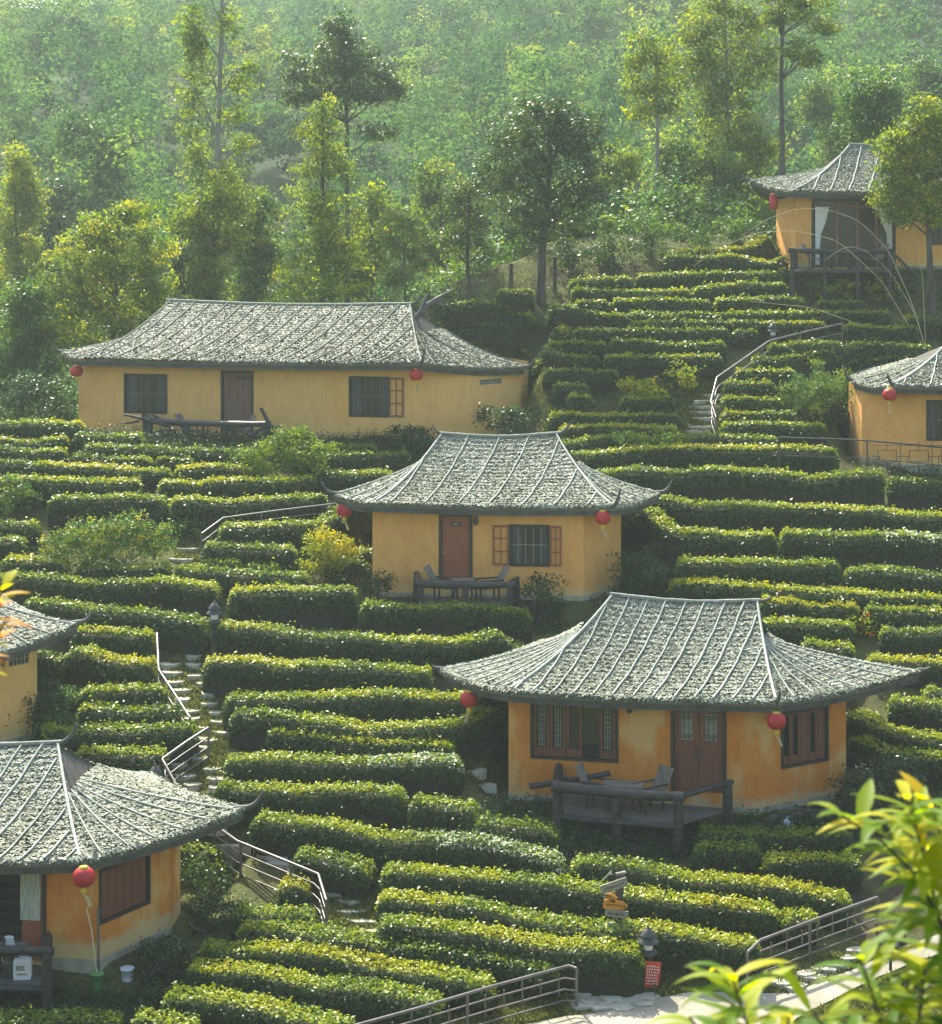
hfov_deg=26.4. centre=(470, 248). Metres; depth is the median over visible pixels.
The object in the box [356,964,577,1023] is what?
railing
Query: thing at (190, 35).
tree
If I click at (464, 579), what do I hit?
slatted table
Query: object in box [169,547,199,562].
stone steps
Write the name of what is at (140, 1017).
tea hedge
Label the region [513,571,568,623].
bush
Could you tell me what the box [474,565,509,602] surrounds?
wooden chair
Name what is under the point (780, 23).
tree
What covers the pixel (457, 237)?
tree
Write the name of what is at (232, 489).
tea hedge
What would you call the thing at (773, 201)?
lantern
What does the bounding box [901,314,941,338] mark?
tea hedge
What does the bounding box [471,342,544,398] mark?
tea hedge
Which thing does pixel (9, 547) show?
tea hedge
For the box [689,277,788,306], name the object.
tea hedge
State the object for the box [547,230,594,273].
shrub
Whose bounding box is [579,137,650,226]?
tree
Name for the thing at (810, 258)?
wooden chair
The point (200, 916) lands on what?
bush
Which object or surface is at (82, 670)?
tea hedge
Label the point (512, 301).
tea hedge
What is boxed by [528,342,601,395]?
tea hedge
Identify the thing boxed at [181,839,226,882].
tea hedge
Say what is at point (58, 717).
bush
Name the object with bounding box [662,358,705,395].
bush
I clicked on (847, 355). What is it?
tea hedge
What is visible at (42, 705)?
bush
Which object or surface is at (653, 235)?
shrub
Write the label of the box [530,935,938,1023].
concrete path
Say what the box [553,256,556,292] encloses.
fence post
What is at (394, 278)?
tree
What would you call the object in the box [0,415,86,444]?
tea hedge
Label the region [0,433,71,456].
tea hedge
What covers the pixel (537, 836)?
tea hedge
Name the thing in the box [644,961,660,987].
notice board
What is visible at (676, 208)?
undergrowth
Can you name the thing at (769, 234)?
shrub
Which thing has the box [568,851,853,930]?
tea hedge
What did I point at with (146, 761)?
tea hedge
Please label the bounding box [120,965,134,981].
bucket
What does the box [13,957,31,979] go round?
carton
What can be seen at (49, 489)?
tea hedge
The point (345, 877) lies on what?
tea hedge
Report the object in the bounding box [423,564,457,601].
wooden chair
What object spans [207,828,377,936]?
stone steps
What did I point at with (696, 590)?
tea hedge
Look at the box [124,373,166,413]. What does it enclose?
window
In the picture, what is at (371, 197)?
tree
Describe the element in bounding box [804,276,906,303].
bush
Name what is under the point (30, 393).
shrub
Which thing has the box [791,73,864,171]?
tree
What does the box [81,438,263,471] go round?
tea hedge
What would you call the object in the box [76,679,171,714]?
tea hedge
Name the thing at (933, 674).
tea hedge
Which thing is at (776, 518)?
tea hedge
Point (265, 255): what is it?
tree
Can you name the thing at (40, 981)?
log deck
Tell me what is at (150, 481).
tea hedge
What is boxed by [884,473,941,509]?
tea hedge
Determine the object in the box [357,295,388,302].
shrub
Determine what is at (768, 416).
tea hedge
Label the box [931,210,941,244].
window
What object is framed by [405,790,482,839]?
tea hedge
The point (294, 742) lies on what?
tea hedge
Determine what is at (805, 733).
window
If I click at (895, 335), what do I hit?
tea hedge
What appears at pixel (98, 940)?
drain pipe
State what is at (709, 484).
tea hedge
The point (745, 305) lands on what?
tea hedge
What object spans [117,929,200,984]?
bush
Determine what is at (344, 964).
tea hedge
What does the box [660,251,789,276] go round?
tea hedge
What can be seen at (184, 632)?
tea hedge
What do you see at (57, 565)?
tea hedge
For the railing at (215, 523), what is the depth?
62.95 m
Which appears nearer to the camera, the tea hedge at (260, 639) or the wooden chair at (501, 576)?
the tea hedge at (260, 639)
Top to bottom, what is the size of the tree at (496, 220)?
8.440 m
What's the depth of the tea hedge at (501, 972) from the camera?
43.20 m
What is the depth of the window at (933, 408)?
67.70 m
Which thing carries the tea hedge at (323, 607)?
on the ground at (270, 176)
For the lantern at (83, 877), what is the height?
1.002 m
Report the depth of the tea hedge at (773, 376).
72.31 m
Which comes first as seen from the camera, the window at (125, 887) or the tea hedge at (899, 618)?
the window at (125, 887)
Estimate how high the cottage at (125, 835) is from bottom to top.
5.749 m
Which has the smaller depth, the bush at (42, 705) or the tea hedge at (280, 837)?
the tea hedge at (280, 837)
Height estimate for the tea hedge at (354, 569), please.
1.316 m
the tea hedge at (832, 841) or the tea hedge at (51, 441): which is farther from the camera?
the tea hedge at (51, 441)
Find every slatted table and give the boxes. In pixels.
[0,942,28,970]
[451,577,474,601]
[602,780,644,812]
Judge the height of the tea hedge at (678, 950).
1.533 m
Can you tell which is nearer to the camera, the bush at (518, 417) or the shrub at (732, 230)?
the bush at (518, 417)
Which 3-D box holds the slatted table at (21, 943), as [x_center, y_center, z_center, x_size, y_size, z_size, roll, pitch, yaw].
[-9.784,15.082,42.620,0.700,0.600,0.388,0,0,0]
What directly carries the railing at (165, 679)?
on the stone steps at (165, 667)
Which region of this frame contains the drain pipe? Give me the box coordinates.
[97,907,99,969]
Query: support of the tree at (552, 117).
on the ground at (270, 176)
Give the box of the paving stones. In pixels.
[570,992,659,1011]
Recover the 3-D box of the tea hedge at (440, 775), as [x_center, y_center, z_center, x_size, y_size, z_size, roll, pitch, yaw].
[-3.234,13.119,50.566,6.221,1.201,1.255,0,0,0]
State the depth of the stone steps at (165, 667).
53.66 m
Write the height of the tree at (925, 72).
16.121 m
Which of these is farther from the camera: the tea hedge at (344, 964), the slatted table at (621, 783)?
the slatted table at (621, 783)
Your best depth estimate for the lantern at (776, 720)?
48.78 m
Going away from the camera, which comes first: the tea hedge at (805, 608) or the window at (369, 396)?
the tea hedge at (805, 608)
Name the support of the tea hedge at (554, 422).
on the ground at (270, 176)
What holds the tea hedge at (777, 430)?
on the ground at (270, 176)
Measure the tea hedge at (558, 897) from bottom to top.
1.497 m
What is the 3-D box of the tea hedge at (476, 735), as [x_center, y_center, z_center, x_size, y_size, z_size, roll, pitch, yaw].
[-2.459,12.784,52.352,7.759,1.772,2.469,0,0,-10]
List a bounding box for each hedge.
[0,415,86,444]
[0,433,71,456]
[0,442,69,467]
[0,456,173,493]
[0,472,143,507]
[0,517,42,545]
[0,533,29,564]
[0,551,72,582]
[0,568,222,618]
[0,1003,127,1023]
[23,592,210,654]
[37,643,163,693]
[38,718,201,761]
[46,490,170,527]
[68,450,153,473]
[69,621,159,666]
[71,427,146,452]
[73,558,173,585]
[73,695,185,732]
[74,738,171,777]
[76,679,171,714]
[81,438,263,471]
[128,1005,201,1023]
[153,452,195,475]
[156,472,317,508]
[159,981,355,1023]
[166,491,329,530]
[171,561,311,596]
[173,460,263,486]
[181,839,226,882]
[183,950,446,1023]
[199,540,298,576]
[199,651,434,699]
[200,552,244,574]
[201,935,499,1018]
[212,774,410,828]
[213,615,523,675]
[217,504,371,554]
[220,682,508,730]
[220,746,465,796]
[225,579,359,629]
[226,703,508,760]
[226,898,319,939]
[235,913,561,1000]
[246,557,282,576]
[248,807,568,883]
[264,720,456,763]
[273,440,377,461]
[273,872,312,915]
[288,447,411,475]
[291,840,378,898]
[314,465,393,495]
[324,554,371,588]
[345,544,371,568]
[355,597,533,645]
[373,886,762,983]
[375,911,645,996]
[377,855,780,946]
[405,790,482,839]
[436,319,574,398]
[440,297,504,325]
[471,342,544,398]
[472,810,560,856]
[495,285,536,311]
[502,306,535,332]
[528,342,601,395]
[540,364,619,391]
[543,301,679,334]
[545,408,682,435]
[546,337,606,360]
[550,380,590,405]
[557,420,679,442]
[562,430,777,458]
[564,390,594,418]
[566,273,633,298]
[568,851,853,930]
[569,284,691,307]
[569,322,731,348]
[569,441,839,481]
[573,298,611,317]
[594,463,886,510]
[602,350,725,376]
[606,424,694,452]
[608,335,727,363]
[611,295,713,317]
[618,393,675,418]
[621,504,777,564]
[626,306,891,329]
[628,316,827,340]
[632,265,789,293]
[638,492,941,541]
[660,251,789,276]
[661,233,780,265]
[666,575,941,619]
[674,553,842,593]
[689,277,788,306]
[690,830,763,880]
[694,820,852,860]
[711,293,805,317]
[718,405,797,429]
[718,416,827,445]
[719,393,783,415]
[722,377,775,402]
[730,327,759,347]
[733,364,795,391]
[749,347,918,384]
[759,592,860,629]
[759,844,867,893]
[762,613,857,650]
[766,336,932,365]
[776,526,941,572]
[778,905,822,948]
[799,633,857,658]
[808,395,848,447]
[814,298,866,315]
[841,321,920,347]
[842,561,941,600]
[846,707,941,762]
[846,730,941,788]
[861,600,941,634]
[866,649,941,688]
[877,621,941,657]
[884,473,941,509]
[885,692,941,733]
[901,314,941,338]
[920,682,941,710]
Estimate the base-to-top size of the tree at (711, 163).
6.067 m
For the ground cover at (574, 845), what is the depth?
49.05 m
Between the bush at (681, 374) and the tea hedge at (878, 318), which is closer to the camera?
the bush at (681, 374)
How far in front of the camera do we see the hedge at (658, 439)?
67.77 m
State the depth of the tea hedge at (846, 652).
55.94 m
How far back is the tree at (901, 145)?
76.67 m
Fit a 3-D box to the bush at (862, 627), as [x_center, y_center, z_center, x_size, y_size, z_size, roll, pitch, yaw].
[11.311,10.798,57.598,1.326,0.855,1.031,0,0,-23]
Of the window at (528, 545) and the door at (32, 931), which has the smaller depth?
the door at (32, 931)
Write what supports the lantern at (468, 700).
hanging from the cottage at (693, 693)
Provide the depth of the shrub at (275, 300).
82.76 m
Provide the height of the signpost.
2.151 m
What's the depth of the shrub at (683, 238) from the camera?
81.67 m
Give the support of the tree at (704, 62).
on the ground at (270, 176)
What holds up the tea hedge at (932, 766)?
on the ground at (270, 176)
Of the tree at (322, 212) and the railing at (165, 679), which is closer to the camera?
the railing at (165, 679)
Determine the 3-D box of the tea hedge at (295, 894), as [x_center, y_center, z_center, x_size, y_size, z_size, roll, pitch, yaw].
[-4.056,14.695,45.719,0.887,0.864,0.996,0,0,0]
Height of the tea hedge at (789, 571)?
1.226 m
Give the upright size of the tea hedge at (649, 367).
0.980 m
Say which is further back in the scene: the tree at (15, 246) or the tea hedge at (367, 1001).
the tree at (15, 246)
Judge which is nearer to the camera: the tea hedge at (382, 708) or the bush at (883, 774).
the bush at (883, 774)
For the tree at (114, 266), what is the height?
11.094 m
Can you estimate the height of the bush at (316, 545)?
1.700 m
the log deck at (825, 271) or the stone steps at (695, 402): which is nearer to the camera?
the stone steps at (695, 402)
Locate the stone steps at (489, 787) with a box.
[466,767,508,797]
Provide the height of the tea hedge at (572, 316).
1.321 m
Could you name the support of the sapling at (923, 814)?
on the ground at (270, 176)
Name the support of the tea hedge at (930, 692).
on the ground at (270, 176)
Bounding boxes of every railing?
[156,632,190,732]
[161,727,209,782]
[201,503,336,560]
[213,829,327,931]
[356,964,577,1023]
[710,323,842,438]
[746,896,878,984]
[778,437,941,477]
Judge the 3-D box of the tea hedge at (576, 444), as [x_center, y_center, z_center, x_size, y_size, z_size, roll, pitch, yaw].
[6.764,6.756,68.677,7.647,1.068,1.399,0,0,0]
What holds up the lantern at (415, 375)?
attached to the cottage at (324, 368)
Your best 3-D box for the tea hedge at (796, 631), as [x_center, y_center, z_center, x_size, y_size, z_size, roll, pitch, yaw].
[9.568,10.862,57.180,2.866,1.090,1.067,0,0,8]
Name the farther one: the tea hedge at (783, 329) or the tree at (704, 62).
the tree at (704, 62)
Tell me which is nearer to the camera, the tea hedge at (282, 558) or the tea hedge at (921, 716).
the tea hedge at (921, 716)
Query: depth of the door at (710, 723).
49.89 m
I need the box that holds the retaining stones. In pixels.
[750,801,846,834]
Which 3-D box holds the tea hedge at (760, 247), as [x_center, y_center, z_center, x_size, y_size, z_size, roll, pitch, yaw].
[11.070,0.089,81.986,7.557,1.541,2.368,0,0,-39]
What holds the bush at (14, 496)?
on the ground at (270, 176)
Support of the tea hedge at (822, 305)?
on the ground at (270, 176)
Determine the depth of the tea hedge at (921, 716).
52.96 m
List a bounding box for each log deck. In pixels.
[0,931,53,1011]
[119,407,281,451]
[412,571,519,614]
[529,762,733,858]
[788,247,922,307]
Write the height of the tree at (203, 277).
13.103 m
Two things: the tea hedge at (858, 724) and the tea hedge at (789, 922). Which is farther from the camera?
the tea hedge at (858, 724)
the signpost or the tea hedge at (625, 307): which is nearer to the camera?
the signpost
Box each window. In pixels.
[99,855,150,924]
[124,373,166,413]
[349,376,403,417]
[493,524,561,566]
[530,703,617,762]
[781,705,828,768]
[926,400,941,440]
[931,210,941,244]
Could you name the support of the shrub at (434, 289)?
on the ground at (270, 176)
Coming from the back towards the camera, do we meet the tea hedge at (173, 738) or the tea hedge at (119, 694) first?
the tea hedge at (119, 694)
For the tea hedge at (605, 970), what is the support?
on the ground at (270, 176)
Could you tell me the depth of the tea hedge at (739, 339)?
74.72 m
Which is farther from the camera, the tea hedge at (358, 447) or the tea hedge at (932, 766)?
the tea hedge at (358, 447)
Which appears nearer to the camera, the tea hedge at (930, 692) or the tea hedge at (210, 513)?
the tea hedge at (930, 692)
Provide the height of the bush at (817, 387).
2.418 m
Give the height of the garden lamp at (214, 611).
1.661 m
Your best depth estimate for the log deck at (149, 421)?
69.88 m
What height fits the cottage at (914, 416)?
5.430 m
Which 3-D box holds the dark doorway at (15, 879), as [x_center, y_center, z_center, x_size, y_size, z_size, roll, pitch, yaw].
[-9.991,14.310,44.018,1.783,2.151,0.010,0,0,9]
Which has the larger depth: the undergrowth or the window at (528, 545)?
the undergrowth
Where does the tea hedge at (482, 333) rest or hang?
on the ground at (270, 176)
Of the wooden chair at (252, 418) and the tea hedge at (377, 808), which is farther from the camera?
the wooden chair at (252, 418)
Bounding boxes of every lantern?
[70,365,82,387]
[72,859,94,906]
[337,504,351,529]
[409,368,422,391]
[460,690,477,722]
[595,508,610,538]
[767,705,785,746]
[769,193,777,209]
[882,383,896,412]
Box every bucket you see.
[90,970,103,991]
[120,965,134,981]
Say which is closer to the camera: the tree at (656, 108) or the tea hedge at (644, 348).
the tea hedge at (644, 348)
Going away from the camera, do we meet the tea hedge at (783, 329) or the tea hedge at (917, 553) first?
the tea hedge at (917, 553)
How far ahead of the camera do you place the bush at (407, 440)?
68.86 m
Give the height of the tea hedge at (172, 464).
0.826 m
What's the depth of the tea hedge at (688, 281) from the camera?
78.41 m
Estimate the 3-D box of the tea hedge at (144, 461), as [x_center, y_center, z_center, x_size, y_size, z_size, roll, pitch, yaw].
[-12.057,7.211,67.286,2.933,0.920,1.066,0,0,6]
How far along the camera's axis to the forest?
177.92 m
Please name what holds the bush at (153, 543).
on the ground at (270, 176)
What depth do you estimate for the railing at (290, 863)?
46.39 m
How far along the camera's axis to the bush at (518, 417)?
69.42 m
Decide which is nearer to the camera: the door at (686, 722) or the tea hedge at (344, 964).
the tea hedge at (344, 964)
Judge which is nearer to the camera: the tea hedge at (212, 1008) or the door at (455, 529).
the tea hedge at (212, 1008)
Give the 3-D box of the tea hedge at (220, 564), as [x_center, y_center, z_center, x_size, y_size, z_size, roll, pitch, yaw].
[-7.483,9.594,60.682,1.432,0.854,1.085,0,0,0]
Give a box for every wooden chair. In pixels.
[174,413,202,434]
[229,414,256,435]
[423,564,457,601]
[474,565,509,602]
[574,762,615,810]
[631,764,673,814]
[801,244,827,269]
[861,244,889,269]
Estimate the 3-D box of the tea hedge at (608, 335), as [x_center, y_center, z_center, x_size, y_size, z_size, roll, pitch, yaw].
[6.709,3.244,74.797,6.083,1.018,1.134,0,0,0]
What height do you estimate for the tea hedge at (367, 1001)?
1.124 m
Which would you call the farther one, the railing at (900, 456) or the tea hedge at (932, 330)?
the tea hedge at (932, 330)
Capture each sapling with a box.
[0,570,32,674]
[647,959,842,1023]
[770,925,941,1023]
[806,771,941,988]
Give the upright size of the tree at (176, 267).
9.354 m
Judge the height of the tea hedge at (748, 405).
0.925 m
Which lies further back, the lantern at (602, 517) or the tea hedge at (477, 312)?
the tea hedge at (477, 312)
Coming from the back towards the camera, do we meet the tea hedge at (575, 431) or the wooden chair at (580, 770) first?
the tea hedge at (575, 431)
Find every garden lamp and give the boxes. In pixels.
[150,763,164,777]
[206,600,222,655]
[637,925,658,977]
[767,321,778,343]
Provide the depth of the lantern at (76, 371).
73.47 m
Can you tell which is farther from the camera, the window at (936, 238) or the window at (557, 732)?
the window at (936, 238)
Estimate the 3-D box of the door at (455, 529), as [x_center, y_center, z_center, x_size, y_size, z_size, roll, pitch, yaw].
[-0.452,9.010,60.072,0.852,2.034,0.100,0,0,6]
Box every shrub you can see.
[0,368,75,424]
[256,285,321,302]
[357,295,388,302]
[409,281,466,313]
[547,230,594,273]
[580,224,648,273]
[614,207,687,257]
[662,213,718,252]
[705,210,761,245]
[748,216,776,245]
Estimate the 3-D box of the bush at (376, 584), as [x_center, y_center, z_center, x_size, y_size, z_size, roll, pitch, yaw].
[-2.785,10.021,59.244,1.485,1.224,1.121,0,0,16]
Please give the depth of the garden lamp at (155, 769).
49.57 m
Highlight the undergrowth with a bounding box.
[0,158,775,426]
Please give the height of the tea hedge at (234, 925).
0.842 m
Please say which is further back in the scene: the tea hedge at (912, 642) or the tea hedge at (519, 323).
the tea hedge at (519, 323)
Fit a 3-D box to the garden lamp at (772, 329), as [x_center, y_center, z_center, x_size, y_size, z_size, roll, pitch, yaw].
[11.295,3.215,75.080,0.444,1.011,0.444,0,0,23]
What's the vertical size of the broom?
1.620 m
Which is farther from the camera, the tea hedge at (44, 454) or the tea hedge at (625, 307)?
the tea hedge at (625, 307)
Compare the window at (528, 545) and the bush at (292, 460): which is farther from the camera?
the bush at (292, 460)
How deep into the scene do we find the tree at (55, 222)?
117.55 m
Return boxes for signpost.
[600,871,628,930]
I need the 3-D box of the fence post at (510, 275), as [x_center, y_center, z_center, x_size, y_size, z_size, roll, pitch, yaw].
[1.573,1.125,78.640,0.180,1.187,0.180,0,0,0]
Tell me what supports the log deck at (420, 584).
on the ground at (270, 176)
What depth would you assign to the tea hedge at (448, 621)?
57.36 m
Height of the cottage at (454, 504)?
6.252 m
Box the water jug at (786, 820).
[783,816,792,828]
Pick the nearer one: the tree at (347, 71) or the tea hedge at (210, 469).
the tea hedge at (210, 469)
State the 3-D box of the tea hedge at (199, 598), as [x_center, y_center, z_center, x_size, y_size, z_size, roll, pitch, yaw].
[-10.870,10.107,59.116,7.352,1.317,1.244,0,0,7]
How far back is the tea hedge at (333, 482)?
66.04 m
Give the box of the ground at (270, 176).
[0,0,941,1023]
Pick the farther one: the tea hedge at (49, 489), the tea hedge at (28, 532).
the tea hedge at (49, 489)
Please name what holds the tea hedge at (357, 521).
on the ground at (270, 176)
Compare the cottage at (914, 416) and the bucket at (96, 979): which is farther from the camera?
the cottage at (914, 416)
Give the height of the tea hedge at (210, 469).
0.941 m
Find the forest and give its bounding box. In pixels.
[0,0,941,340]
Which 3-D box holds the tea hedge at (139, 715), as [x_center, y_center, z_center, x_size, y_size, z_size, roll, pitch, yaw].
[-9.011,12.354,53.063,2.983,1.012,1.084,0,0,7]
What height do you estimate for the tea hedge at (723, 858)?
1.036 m
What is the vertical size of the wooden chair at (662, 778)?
1.011 m
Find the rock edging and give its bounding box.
[770,946,860,992]
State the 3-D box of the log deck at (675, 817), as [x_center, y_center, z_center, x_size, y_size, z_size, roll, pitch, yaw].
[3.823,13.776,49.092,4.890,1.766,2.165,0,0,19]
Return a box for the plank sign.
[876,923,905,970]
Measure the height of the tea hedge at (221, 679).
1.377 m
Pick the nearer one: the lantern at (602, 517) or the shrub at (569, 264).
the lantern at (602, 517)
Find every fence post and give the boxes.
[467,274,470,300]
[509,263,512,288]
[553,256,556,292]
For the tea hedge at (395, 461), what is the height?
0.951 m
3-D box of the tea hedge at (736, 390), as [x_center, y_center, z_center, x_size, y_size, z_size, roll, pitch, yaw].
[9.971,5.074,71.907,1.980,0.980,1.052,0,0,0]
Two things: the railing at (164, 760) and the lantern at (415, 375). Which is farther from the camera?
the lantern at (415, 375)
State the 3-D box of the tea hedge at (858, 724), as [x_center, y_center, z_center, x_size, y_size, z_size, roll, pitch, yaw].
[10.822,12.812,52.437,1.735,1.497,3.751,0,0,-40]
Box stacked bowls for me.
[5,935,14,945]
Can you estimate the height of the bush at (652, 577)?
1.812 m
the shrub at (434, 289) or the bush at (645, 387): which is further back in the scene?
the shrub at (434, 289)
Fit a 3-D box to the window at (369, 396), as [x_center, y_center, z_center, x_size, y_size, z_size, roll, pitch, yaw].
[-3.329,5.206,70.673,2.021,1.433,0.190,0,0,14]
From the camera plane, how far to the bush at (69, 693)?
54.03 m
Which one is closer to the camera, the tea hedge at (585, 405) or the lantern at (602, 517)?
the lantern at (602, 517)
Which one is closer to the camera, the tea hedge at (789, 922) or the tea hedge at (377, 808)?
the tea hedge at (789, 922)
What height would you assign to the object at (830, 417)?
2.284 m
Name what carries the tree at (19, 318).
on the ground at (270, 176)
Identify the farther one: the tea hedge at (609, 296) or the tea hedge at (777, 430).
the tea hedge at (609, 296)
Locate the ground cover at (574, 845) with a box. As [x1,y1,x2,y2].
[0,261,941,1023]
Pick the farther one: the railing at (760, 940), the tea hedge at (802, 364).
the tea hedge at (802, 364)
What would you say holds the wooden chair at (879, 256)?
on the log deck at (825, 271)
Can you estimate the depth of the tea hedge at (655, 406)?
70.64 m
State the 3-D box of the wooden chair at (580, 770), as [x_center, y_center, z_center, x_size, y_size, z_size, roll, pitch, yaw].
[3.067,13.214,49.358,0.964,1.011,0.560,0,0,21]
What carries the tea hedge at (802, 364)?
on the ground at (270, 176)
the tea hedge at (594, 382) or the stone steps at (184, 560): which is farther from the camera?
the tea hedge at (594, 382)
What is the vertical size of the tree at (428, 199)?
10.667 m
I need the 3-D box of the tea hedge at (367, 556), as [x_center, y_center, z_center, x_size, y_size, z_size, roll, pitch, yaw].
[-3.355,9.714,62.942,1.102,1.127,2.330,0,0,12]
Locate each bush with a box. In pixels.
[0,470,49,517]
[5,672,76,735]
[32,506,180,570]
[34,708,78,738]
[45,677,90,716]
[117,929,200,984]
[164,509,215,536]
[179,887,256,937]
[181,853,286,900]
[223,422,344,482]
[294,524,360,578]
[352,569,404,607]
[382,421,437,459]
[470,402,537,434]
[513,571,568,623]
[606,542,672,595]
[615,375,667,403]
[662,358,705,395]
[773,355,854,414]
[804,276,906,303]
[822,750,929,823]
[848,612,881,636]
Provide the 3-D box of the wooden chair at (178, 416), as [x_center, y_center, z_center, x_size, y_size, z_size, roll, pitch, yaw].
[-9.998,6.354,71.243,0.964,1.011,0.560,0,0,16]
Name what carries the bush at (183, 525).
on the ground at (270, 176)
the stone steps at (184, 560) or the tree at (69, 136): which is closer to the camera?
the stone steps at (184, 560)
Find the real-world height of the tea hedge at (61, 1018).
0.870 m
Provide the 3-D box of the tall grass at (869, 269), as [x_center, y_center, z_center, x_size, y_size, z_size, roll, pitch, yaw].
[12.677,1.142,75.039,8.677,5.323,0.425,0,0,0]
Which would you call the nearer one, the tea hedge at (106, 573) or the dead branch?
the tea hedge at (106, 573)
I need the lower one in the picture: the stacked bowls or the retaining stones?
the stacked bowls
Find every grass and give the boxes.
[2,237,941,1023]
[693,209,925,348]
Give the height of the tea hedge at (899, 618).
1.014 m
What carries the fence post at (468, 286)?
on the ground at (270, 176)
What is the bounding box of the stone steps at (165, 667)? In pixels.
[160,654,229,795]
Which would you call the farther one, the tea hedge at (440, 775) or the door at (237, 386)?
the door at (237, 386)
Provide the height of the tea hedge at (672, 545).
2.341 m
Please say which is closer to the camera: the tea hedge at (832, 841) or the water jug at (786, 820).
the tea hedge at (832, 841)
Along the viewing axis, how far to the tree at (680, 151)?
95.64 m
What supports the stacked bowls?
on the slatted table at (21, 943)
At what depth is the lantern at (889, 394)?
66.18 m
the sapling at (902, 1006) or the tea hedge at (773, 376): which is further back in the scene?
the tea hedge at (773, 376)
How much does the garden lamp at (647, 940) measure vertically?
1.367 m
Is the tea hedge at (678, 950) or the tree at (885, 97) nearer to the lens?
the tea hedge at (678, 950)
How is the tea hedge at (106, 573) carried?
on the ground at (270, 176)
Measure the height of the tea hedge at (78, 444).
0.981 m
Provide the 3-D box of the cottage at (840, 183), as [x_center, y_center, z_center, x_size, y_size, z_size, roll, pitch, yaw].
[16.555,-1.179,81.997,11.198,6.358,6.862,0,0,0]
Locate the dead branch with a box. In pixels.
[414,289,453,320]
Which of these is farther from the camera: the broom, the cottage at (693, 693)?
the cottage at (693, 693)
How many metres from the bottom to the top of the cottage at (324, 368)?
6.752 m
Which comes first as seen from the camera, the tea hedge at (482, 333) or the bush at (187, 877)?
the bush at (187, 877)
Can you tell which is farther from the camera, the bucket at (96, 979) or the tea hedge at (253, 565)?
the tea hedge at (253, 565)
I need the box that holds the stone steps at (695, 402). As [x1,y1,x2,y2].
[682,394,722,433]
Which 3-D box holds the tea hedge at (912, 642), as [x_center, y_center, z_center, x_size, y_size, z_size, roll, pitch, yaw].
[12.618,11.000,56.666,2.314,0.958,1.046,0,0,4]
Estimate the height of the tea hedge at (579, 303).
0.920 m
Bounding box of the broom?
[86,907,96,972]
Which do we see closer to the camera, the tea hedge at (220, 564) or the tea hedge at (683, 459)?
the tea hedge at (220, 564)
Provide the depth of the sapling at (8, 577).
5.01 m
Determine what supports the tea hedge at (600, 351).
on the ground at (270, 176)
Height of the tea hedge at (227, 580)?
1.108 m
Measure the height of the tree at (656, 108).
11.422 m
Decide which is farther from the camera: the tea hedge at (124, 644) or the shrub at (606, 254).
the shrub at (606, 254)
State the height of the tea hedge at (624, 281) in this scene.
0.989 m
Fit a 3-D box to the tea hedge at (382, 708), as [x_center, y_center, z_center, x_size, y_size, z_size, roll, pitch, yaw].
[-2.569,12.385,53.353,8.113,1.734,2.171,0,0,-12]
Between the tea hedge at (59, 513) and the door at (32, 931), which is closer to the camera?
the door at (32, 931)
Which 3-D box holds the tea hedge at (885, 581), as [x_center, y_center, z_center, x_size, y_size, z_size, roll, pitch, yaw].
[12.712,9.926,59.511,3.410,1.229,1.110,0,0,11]
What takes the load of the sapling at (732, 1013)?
on the ground at (270, 176)
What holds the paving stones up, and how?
on the ground at (270, 176)
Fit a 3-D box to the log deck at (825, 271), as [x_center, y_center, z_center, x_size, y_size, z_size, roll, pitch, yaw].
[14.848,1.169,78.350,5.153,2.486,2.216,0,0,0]
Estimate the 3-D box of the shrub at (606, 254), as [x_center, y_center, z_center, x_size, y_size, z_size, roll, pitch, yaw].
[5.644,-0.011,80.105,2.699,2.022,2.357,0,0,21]
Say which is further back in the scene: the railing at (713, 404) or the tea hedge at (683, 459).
the railing at (713, 404)
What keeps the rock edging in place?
on the ground at (270, 176)
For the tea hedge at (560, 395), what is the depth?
71.53 m
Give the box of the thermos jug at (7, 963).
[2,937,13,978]
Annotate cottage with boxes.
[0,593,92,741]
[0,722,264,973]
[52,285,534,439]
[321,422,672,600]
[431,591,929,815]
[742,143,941,268]
[842,346,941,474]
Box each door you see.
[22,874,42,959]
[224,373,250,432]
[442,516,469,579]
[675,711,698,790]
[699,711,722,791]
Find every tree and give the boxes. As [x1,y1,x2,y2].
[0,139,53,349]
[0,172,85,327]
[0,274,71,420]
[27,196,187,368]
[43,103,150,329]
[158,171,266,300]
[164,245,191,302]
[169,0,269,260]
[218,185,298,302]
[263,92,379,302]
[270,6,418,302]
[335,179,414,302]
[370,200,440,301]
[404,155,488,285]
[427,173,506,276]
[466,87,623,305]
[467,157,531,256]
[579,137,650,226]
[614,25,695,204]
[632,124,707,210]
[661,0,789,162]
[678,145,753,232]
[728,128,791,226]
[746,0,849,175]
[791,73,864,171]
[821,65,919,152]
[859,89,941,316]
[876,51,941,139]
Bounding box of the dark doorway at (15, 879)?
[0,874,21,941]
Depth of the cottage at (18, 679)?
52.50 m

